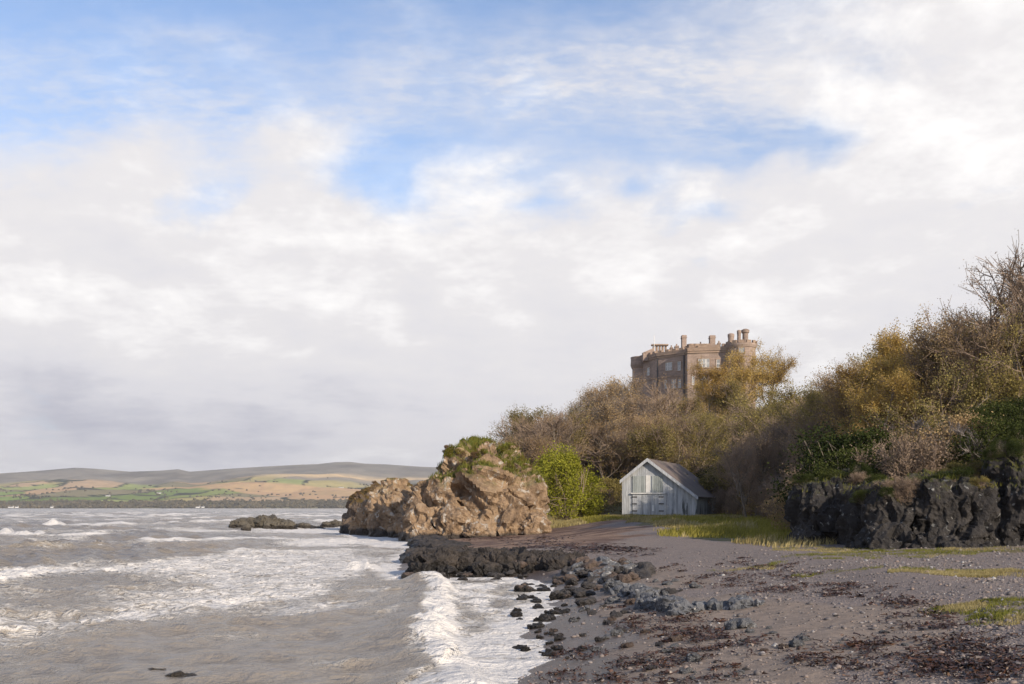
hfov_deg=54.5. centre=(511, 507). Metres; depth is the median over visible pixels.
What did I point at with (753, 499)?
twiggy shrub
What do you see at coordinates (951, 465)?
olive shrub
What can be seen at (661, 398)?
autumn tree
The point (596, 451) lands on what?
slender tree
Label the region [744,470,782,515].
twiggy shrub
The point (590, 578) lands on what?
boulder
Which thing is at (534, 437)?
bare tree
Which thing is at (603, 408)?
slender tree
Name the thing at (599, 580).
boulder
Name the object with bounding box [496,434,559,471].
autumn tree
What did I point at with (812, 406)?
olive tree
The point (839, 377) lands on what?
bare tree
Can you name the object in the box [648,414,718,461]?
autumn tree
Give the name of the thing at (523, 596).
boulder
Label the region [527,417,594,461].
bare tree
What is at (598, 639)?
boulder
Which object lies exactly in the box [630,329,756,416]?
castle
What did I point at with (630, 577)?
boulder
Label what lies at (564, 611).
boulder
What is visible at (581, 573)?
boulder
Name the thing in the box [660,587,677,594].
boulder
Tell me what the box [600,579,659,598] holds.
stone slab
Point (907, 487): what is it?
twiggy shrub
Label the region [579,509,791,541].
green grass
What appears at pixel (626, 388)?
slender tree
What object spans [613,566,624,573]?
boulder
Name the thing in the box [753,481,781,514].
twiggy shrub
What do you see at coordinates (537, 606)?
boulder
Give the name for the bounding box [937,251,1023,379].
bare tree
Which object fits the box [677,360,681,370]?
window
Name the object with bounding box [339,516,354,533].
sea rock
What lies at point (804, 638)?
boulder
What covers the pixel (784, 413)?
bare tree
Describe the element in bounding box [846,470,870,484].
twiggy shrub
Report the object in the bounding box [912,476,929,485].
evergreen shrub
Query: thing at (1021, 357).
bare tree
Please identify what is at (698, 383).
golden tree
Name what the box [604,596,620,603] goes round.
boulder
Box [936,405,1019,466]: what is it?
evergreen shrub
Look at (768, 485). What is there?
bare shrub
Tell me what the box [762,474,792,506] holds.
twiggy shrub
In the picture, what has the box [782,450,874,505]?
evergreen shrub
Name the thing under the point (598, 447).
autumn tree
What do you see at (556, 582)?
boulder
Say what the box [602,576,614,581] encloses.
boulder
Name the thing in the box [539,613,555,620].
boulder
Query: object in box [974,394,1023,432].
evergreen shrub
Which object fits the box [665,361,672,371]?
window
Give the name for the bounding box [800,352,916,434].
olive tree
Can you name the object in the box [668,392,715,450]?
olive tree
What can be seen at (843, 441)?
evergreen shrub
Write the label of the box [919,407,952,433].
twiggy shrub
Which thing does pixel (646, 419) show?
autumn tree
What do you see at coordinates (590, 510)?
bright shrub
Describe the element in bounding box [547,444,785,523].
undergrowth
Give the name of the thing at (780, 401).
olive tree
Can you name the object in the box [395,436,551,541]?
rock headland
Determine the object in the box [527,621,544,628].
boulder
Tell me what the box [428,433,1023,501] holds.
rock grass
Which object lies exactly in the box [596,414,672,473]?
autumn tree
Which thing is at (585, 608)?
boulder
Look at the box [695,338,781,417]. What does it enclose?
golden tree
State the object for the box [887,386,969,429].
rusty shrub
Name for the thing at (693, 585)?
boulder
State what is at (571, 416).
olive tree
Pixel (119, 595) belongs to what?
sea
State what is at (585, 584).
boulder
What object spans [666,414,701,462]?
bare tree
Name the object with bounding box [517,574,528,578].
boulder
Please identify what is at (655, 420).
bare tree
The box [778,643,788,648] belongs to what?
boulder
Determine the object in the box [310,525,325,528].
skerry
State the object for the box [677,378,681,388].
window
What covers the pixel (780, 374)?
golden tree
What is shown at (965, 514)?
cliff
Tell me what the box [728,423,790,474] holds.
bare tree
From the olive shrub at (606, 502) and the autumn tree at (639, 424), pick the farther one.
the autumn tree at (639, 424)
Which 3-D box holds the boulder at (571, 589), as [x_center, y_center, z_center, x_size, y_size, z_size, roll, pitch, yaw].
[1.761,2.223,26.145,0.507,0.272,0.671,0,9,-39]
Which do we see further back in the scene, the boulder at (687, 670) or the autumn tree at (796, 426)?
the autumn tree at (796, 426)
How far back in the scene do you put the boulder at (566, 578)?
29.93 m
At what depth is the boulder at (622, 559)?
32.60 m
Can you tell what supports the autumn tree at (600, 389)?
on the ground at (638, 533)
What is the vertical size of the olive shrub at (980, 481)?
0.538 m
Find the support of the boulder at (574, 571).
on the ground at (638, 533)
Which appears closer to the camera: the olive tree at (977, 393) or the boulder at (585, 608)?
the boulder at (585, 608)
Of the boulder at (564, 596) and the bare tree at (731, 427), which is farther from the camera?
the bare tree at (731, 427)
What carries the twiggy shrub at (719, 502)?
on the ground at (638, 533)
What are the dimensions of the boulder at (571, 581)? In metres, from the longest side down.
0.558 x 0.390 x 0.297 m
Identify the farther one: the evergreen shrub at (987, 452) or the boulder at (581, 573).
the evergreen shrub at (987, 452)
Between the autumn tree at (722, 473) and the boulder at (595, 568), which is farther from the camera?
the autumn tree at (722, 473)
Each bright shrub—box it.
[528,440,608,519]
[564,464,614,516]
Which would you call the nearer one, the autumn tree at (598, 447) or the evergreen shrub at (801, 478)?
the evergreen shrub at (801, 478)
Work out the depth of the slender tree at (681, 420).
121.27 m
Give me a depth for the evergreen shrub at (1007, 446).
32.87 m
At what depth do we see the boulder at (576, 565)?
31.80 m
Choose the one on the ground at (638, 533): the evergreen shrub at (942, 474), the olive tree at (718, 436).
the olive tree at (718, 436)
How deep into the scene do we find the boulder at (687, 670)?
11.77 m
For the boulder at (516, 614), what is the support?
on the ground at (638, 533)
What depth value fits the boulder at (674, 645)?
14.02 m
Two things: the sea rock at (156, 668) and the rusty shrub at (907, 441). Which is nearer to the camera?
the sea rock at (156, 668)
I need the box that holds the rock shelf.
[398,534,472,563]
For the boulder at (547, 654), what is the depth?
15.87 m
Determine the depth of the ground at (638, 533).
17.20 m
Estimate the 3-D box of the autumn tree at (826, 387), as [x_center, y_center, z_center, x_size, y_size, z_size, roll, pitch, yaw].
[19.578,-5.073,56.579,8.719,6.902,7.089,0,0,-1]
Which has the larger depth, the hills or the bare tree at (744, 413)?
the hills
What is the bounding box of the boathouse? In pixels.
[620,458,716,514]
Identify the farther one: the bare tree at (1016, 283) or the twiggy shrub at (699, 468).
the twiggy shrub at (699, 468)
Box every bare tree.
[490,412,555,451]
[500,405,584,458]
[514,429,555,465]
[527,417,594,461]
[586,393,639,451]
[613,422,653,470]
[627,414,669,456]
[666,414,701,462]
[712,439,764,517]
[720,418,738,442]
[722,403,741,439]
[723,436,777,515]
[728,401,755,437]
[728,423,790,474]
[730,431,781,514]
[736,412,795,466]
[753,390,810,440]
[756,418,798,477]
[759,432,803,479]
[774,409,838,461]
[817,359,868,421]
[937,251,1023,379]
[945,229,1023,386]
[1002,309,1023,363]
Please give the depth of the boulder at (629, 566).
29.47 m
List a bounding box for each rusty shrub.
[756,471,798,530]
[846,397,921,442]
[853,395,946,434]
[884,427,942,471]
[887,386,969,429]
[888,417,931,442]
[902,404,1011,470]
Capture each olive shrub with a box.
[593,478,610,514]
[598,477,621,503]
[686,458,751,513]
[937,425,1005,469]
[940,462,965,470]
[958,459,983,476]
[968,475,994,488]
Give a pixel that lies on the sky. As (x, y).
(234, 233)
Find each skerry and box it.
[296,522,311,528]
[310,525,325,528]
[320,520,341,527]
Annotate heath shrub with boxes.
[371,483,379,487]
[455,447,465,456]
[468,452,474,458]
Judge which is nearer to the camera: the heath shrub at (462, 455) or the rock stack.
the heath shrub at (462, 455)
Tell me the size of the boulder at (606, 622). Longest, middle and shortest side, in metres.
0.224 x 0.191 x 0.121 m
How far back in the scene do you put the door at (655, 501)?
89.66 m
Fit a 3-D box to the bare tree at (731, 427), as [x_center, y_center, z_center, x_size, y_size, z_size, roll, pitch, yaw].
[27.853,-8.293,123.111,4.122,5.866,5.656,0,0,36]
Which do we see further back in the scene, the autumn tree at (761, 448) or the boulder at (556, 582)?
the autumn tree at (761, 448)
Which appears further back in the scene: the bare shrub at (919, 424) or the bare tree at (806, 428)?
the bare tree at (806, 428)
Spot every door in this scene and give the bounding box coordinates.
[632,494,647,514]
[648,494,663,514]
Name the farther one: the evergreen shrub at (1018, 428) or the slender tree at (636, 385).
the slender tree at (636, 385)
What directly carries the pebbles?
on the ground at (638, 533)
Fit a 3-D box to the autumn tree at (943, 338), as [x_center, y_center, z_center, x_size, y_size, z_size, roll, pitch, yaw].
[21.223,-6.216,46.824,5.131,6.970,6.706,0,0,7]
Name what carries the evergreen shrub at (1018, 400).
on the ground at (638, 533)
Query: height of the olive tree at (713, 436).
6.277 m
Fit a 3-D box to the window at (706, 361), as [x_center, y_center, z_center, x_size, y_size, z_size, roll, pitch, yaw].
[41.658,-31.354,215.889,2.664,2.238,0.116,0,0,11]
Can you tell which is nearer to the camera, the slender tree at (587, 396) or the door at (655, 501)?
the door at (655, 501)
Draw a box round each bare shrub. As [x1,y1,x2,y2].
[758,475,784,510]
[881,417,927,434]
[910,416,953,436]
[919,415,997,469]
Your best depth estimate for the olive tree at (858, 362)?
68.63 m
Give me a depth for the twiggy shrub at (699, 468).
116.94 m
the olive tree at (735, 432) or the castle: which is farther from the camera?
the castle
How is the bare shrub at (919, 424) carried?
on the ground at (638, 533)
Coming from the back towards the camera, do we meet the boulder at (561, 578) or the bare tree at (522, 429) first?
the bare tree at (522, 429)
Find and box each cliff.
[784,468,868,544]
[835,469,1019,549]
[975,453,1023,545]
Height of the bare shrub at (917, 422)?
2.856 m
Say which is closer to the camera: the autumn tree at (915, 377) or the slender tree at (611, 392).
the autumn tree at (915, 377)
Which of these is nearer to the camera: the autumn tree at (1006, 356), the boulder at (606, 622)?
the boulder at (606, 622)
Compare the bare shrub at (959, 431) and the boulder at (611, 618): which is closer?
the boulder at (611, 618)
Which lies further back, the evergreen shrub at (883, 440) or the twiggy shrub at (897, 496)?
the evergreen shrub at (883, 440)
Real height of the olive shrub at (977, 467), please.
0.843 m
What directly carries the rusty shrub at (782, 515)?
on the ground at (638, 533)
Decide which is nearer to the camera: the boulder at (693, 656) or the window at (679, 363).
the boulder at (693, 656)
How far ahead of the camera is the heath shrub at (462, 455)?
71.46 m
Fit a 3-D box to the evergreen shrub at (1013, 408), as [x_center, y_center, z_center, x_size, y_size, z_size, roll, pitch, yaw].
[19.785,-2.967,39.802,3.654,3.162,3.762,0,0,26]
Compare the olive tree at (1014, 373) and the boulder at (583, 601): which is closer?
the boulder at (583, 601)
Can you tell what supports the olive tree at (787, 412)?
on the ground at (638, 533)
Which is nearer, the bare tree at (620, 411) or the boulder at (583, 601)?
the boulder at (583, 601)
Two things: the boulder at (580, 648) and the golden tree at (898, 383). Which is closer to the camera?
the boulder at (580, 648)
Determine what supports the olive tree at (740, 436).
on the ground at (638, 533)
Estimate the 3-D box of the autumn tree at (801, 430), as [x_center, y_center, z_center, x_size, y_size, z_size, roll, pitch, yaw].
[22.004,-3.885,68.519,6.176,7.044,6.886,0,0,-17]
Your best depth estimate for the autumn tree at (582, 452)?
114.53 m
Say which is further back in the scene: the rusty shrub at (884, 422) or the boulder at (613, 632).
the rusty shrub at (884, 422)
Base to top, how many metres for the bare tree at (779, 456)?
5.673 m
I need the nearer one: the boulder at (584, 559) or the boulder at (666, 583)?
the boulder at (666, 583)
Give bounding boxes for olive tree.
[483,400,592,456]
[496,438,550,467]
[505,403,589,460]
[595,415,726,476]
[647,417,731,468]
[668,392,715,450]
[668,405,735,466]
[694,413,756,452]
[699,415,737,455]
[705,373,781,424]
[708,408,752,451]
[713,414,731,448]
[715,409,772,460]
[720,376,817,428]
[722,393,804,447]
[730,395,800,432]
[731,397,801,453]
[747,411,795,442]
[762,384,856,442]
[778,402,798,438]
[793,388,835,429]
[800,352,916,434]
[825,344,907,373]
[865,350,1023,439]
[870,320,997,405]
[906,308,1023,385]
[940,297,1023,400]
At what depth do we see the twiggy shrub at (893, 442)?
39.53 m
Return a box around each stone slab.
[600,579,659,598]
[634,593,700,615]
[684,595,764,610]
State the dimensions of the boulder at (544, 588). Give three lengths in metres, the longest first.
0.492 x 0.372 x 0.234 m
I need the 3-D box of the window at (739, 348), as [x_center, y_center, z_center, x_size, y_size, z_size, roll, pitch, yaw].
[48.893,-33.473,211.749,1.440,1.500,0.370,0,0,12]
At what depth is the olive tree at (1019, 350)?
47.85 m
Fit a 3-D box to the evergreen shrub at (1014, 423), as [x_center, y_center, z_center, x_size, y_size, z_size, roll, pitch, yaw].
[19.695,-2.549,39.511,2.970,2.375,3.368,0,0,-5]
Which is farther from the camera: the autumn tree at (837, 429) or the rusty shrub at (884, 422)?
the autumn tree at (837, 429)
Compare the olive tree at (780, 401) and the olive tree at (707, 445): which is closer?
the olive tree at (780, 401)
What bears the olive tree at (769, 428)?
on the ground at (638, 533)
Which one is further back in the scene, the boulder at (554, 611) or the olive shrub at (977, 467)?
the olive shrub at (977, 467)
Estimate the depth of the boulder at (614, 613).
18.67 m
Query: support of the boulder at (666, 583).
on the ground at (638, 533)
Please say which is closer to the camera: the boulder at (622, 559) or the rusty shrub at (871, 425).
the boulder at (622, 559)
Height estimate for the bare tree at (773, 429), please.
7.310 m
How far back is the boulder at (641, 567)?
28.10 m
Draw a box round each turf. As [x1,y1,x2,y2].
[707,546,1023,626]
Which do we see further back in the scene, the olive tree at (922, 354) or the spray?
the olive tree at (922, 354)
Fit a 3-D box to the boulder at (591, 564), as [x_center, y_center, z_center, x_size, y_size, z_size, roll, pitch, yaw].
[2.511,1.948,31.673,0.796,0.638,0.810,0,0,-29]
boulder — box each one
[401,572,413,578]
[453,572,463,576]
[459,573,473,577]
[487,571,505,577]
[502,569,515,576]
[510,611,522,616]
[512,645,526,648]
[514,560,527,567]
[516,583,535,591]
[516,593,528,599]
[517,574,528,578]
[520,646,530,651]
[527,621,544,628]
[530,598,541,602]
[532,603,543,608]
[533,617,548,621]
[536,586,550,590]
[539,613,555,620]
[541,651,554,656]
[544,609,562,614]
[549,590,571,599]
[550,645,563,649]
[552,579,563,584]
[554,634,565,640]
[558,574,577,581]
[559,609,569,612]
[560,561,582,573]
[561,566,574,574]
[561,594,570,598]
[562,575,579,581]
[564,567,583,575]
[565,577,577,584]
[566,586,587,594]
[569,618,578,622]
[570,556,595,565]
[573,590,595,597]
[574,596,596,605]
[575,569,588,577]
[576,645,586,651]
[578,605,589,611]
[580,559,602,569]
[581,581,596,588]
[583,576,598,581]
[587,609,596,614]
[588,565,613,580]
[590,563,618,577]
[591,646,601,651]
[593,585,602,590]
[594,636,604,641]
[595,556,611,561]
[597,576,604,583]
[599,561,620,566]
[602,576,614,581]
[603,619,613,624]
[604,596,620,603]
[607,572,617,576]
[607,616,616,620]
[610,610,622,617]
[610,629,623,635]
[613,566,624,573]
[613,627,626,631]
[616,572,640,582]
[618,557,626,562]
[619,563,633,573]
[620,642,633,647]
[624,598,635,605]
[628,561,655,574]
[638,571,651,578]
[645,665,656,669]
[655,641,664,646]
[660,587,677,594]
[661,581,672,584]
[668,634,682,641]
[670,643,678,647]
[679,667,692,673]
[686,652,701,660]
[689,581,702,587]
[723,617,756,629]
[745,628,754,632]
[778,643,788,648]
[788,638,804,646]
[799,635,809,640]
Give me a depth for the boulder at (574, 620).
19.12 m
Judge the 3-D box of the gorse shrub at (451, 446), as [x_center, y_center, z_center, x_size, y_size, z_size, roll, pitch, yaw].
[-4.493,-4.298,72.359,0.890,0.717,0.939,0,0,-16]
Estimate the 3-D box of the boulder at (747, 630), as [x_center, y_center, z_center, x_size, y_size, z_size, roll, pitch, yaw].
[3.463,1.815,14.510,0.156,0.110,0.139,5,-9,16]
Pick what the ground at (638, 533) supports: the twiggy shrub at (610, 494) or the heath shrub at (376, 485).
the twiggy shrub at (610, 494)
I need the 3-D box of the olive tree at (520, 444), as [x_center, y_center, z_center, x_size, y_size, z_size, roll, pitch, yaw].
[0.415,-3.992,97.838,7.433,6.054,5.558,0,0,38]
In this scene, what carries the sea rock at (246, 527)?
in the sea
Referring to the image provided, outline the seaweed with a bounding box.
[451,533,1023,683]
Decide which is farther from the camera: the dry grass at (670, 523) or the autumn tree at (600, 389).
the autumn tree at (600, 389)
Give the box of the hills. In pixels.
[0,462,437,507]
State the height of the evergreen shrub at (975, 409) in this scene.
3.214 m
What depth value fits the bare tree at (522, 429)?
100.24 m
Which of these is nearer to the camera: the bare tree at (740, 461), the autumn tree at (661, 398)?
the bare tree at (740, 461)
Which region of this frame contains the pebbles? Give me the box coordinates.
[512,545,1023,683]
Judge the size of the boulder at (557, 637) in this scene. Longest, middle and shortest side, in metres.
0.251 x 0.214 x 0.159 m
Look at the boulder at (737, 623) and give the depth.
15.10 m
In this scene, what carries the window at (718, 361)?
in the castle
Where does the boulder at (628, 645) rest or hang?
on the ground at (638, 533)
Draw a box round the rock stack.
[342,482,412,523]
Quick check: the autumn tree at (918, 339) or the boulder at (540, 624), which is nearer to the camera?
the boulder at (540, 624)
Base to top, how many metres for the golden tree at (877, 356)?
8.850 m
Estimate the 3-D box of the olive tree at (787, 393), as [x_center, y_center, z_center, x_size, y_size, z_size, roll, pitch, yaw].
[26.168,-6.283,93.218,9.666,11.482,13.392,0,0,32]
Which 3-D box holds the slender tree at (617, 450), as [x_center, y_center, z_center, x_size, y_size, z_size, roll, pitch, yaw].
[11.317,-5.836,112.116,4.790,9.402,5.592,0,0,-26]
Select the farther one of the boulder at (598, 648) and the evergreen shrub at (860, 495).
the evergreen shrub at (860, 495)
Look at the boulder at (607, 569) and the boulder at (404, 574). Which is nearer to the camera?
the boulder at (607, 569)
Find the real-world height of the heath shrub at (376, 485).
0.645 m
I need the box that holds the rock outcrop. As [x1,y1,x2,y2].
[348,478,411,536]
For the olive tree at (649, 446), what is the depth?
108.58 m
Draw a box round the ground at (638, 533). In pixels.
[337,449,1023,683]
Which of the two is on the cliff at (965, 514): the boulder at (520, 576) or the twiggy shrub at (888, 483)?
the twiggy shrub at (888, 483)
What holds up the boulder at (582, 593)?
on the ground at (638, 533)
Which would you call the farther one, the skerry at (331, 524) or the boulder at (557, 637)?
the skerry at (331, 524)
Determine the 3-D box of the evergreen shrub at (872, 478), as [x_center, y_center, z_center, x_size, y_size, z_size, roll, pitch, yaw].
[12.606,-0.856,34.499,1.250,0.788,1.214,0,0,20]
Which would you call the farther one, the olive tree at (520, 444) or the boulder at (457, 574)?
the olive tree at (520, 444)
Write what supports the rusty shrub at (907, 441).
on the ground at (638, 533)
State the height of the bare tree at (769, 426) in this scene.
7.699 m
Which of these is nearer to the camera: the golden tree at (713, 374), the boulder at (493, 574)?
the boulder at (493, 574)
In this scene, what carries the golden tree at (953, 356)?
on the ground at (638, 533)
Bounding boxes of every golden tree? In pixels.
[663,355,733,416]
[686,377,734,420]
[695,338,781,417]
[739,346,802,404]
[814,314,927,429]
[827,353,892,431]
[828,362,928,438]
[833,342,950,433]
[861,313,1017,404]
[861,334,919,369]
[886,370,978,415]
[978,319,1023,374]
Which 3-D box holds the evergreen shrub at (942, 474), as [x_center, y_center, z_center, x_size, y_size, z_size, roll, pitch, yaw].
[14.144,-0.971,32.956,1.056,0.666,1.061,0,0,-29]
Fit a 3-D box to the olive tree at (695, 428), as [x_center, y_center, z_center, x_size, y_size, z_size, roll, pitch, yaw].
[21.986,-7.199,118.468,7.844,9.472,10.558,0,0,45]
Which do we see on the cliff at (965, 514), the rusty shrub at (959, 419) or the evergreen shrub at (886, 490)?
the evergreen shrub at (886, 490)
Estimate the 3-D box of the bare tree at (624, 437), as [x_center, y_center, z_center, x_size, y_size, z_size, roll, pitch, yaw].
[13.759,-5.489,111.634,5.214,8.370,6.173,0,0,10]
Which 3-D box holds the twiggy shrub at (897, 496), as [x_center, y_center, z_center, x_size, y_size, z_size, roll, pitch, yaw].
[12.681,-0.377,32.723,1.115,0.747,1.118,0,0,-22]
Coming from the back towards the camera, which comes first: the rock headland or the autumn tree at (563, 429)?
the autumn tree at (563, 429)
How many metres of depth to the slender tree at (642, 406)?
124.77 m
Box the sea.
[0,508,559,683]
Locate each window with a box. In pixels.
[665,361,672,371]
[671,378,676,388]
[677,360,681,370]
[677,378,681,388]
[691,375,694,385]
[698,358,709,367]
[716,358,720,367]
[738,346,744,353]
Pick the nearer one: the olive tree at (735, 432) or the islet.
the olive tree at (735, 432)
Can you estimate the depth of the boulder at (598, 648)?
15.25 m
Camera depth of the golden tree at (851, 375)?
53.54 m
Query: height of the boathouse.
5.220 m
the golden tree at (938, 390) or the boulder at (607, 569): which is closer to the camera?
the boulder at (607, 569)
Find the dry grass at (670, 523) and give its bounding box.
[550,512,836,547]
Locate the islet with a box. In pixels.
[229,514,297,529]
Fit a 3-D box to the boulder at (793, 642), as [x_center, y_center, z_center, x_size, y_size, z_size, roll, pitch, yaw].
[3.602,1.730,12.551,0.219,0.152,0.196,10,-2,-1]
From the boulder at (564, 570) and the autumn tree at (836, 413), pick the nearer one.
the boulder at (564, 570)
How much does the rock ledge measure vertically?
1.616 m
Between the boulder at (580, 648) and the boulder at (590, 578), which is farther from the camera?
the boulder at (590, 578)
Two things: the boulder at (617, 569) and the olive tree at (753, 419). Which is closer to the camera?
the boulder at (617, 569)
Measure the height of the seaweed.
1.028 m
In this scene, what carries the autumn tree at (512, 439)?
on the ground at (638, 533)
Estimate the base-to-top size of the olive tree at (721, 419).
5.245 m
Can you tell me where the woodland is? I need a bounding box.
[0,477,368,507]
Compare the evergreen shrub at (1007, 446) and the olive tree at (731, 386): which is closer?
the evergreen shrub at (1007, 446)
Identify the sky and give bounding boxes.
[0,0,1023,472]
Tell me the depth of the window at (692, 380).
216.35 m
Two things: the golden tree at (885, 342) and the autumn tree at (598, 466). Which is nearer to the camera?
the golden tree at (885, 342)
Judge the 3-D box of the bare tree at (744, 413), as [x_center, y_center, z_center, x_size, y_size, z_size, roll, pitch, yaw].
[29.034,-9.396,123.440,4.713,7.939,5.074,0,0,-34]
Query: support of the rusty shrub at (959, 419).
on the ground at (638, 533)
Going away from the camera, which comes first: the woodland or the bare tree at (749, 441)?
the bare tree at (749, 441)
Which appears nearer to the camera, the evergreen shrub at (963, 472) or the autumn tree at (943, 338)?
the evergreen shrub at (963, 472)
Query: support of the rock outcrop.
on the ground at (638, 533)
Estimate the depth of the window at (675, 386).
220.89 m
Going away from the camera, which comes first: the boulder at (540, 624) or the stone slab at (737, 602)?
the stone slab at (737, 602)
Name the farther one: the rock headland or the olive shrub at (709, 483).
the olive shrub at (709, 483)
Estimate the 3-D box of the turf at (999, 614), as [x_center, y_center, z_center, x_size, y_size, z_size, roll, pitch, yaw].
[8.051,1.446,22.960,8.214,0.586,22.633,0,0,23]
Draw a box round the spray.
[428,573,520,681]
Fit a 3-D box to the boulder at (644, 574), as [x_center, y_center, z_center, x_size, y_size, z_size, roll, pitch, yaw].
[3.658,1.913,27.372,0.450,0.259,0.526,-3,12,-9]
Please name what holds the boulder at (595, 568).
on the ground at (638, 533)
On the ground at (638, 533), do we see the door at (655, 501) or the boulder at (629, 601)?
the boulder at (629, 601)
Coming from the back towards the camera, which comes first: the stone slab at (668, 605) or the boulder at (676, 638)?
the stone slab at (668, 605)
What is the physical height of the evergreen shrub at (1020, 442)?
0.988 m
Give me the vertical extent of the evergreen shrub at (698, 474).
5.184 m
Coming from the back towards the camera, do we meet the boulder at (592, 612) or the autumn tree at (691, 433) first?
the autumn tree at (691, 433)
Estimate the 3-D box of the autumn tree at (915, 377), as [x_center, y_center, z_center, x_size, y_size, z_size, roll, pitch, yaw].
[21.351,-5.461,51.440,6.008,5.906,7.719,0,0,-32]
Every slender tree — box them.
[560,389,622,463]
[563,394,618,461]
[566,382,600,427]
[584,379,629,466]
[586,432,618,477]
[596,375,639,412]
[596,417,634,478]
[607,390,637,428]
[611,373,654,417]
[625,391,653,431]
[663,400,699,439]
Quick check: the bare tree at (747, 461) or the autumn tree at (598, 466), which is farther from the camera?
the autumn tree at (598, 466)
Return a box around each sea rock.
[148,668,165,669]
[165,670,197,676]
[241,524,250,530]
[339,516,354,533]
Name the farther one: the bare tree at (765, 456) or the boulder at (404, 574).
the bare tree at (765, 456)
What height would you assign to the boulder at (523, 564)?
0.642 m
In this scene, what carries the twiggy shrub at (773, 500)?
on the ground at (638, 533)
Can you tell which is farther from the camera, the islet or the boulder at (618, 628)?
the islet
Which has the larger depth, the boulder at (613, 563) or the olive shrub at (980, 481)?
the olive shrub at (980, 481)
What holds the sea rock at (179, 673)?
in the sea
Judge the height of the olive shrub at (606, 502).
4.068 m
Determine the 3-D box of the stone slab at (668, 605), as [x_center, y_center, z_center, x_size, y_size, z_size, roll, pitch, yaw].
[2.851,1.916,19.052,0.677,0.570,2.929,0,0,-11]
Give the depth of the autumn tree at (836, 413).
68.18 m
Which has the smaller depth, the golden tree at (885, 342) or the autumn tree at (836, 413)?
the golden tree at (885, 342)
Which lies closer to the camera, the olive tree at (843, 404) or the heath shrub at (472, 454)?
the olive tree at (843, 404)
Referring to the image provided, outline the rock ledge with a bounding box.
[405,545,586,576]
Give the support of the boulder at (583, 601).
on the ground at (638, 533)
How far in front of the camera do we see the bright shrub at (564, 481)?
89.36 m
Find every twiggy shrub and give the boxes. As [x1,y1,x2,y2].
[594,487,614,511]
[689,462,710,477]
[707,485,737,513]
[741,477,780,516]
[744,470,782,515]
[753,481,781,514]
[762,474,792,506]
[767,488,784,510]
[779,461,811,488]
[783,450,808,475]
[843,426,981,479]
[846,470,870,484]
[873,480,895,489]
[878,485,913,504]
[880,425,943,471]
[889,475,921,497]
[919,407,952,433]
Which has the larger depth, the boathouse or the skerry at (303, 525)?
the skerry at (303, 525)
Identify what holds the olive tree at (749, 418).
on the ground at (638, 533)
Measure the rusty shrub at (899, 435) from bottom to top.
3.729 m
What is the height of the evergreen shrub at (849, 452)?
3.916 m
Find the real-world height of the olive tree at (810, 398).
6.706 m
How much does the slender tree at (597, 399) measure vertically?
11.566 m
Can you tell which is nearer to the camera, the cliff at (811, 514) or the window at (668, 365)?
the cliff at (811, 514)
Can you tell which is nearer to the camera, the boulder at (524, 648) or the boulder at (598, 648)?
the boulder at (598, 648)
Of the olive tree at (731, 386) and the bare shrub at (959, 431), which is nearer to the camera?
the bare shrub at (959, 431)
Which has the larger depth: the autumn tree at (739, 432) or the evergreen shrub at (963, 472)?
the autumn tree at (739, 432)
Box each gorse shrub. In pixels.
[445,444,453,450]
[476,449,485,455]
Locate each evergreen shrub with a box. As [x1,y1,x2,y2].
[692,465,713,478]
[760,415,908,518]
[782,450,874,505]
[790,473,814,485]
[794,414,915,473]
[802,435,911,478]
[816,468,848,481]
[848,463,874,476]
[848,489,869,504]
[861,473,885,483]
[876,486,897,498]
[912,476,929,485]
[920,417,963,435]
[925,470,953,479]
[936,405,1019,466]
[949,465,974,479]
[961,396,1010,417]
[970,394,1023,433]
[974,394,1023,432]
[981,448,1004,462]
[984,393,1023,432]
[986,437,1023,456]
[994,419,1023,442]
[997,414,1023,433]
[1009,438,1023,449]
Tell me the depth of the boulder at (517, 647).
16.80 m
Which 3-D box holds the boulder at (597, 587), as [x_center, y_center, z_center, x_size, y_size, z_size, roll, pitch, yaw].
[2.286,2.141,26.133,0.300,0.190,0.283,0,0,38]
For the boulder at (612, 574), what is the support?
on the ground at (638, 533)
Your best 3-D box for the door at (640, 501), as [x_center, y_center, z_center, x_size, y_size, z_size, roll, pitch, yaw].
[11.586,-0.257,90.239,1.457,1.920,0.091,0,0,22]
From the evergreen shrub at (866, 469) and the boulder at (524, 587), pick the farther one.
the evergreen shrub at (866, 469)
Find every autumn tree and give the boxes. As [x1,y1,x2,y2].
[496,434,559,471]
[500,435,541,460]
[515,411,611,468]
[564,419,623,475]
[565,421,599,472]
[568,376,641,409]
[571,419,621,481]
[578,423,644,481]
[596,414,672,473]
[603,420,703,479]
[611,408,698,474]
[615,408,673,496]
[625,371,720,440]
[644,393,677,408]
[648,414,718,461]
[697,445,751,515]
[708,412,769,468]
[721,429,791,498]
[768,403,808,472]
[774,360,917,469]
[783,411,836,446]
[784,404,842,459]
[807,385,850,437]
[822,414,852,443]
[844,350,980,413]
[864,321,993,411]
[894,299,1019,417]
[994,342,1023,382]
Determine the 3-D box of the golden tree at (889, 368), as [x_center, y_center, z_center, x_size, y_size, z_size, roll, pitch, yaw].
[19.568,-5.169,50.268,4.774,6.398,5.427,0,0,-12]
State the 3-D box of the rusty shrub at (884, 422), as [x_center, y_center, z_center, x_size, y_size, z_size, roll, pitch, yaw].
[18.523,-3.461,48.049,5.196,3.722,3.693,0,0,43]
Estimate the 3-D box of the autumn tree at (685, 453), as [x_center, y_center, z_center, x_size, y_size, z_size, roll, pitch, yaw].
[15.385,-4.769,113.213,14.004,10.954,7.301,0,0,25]
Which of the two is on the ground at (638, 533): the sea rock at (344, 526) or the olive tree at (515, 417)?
the olive tree at (515, 417)

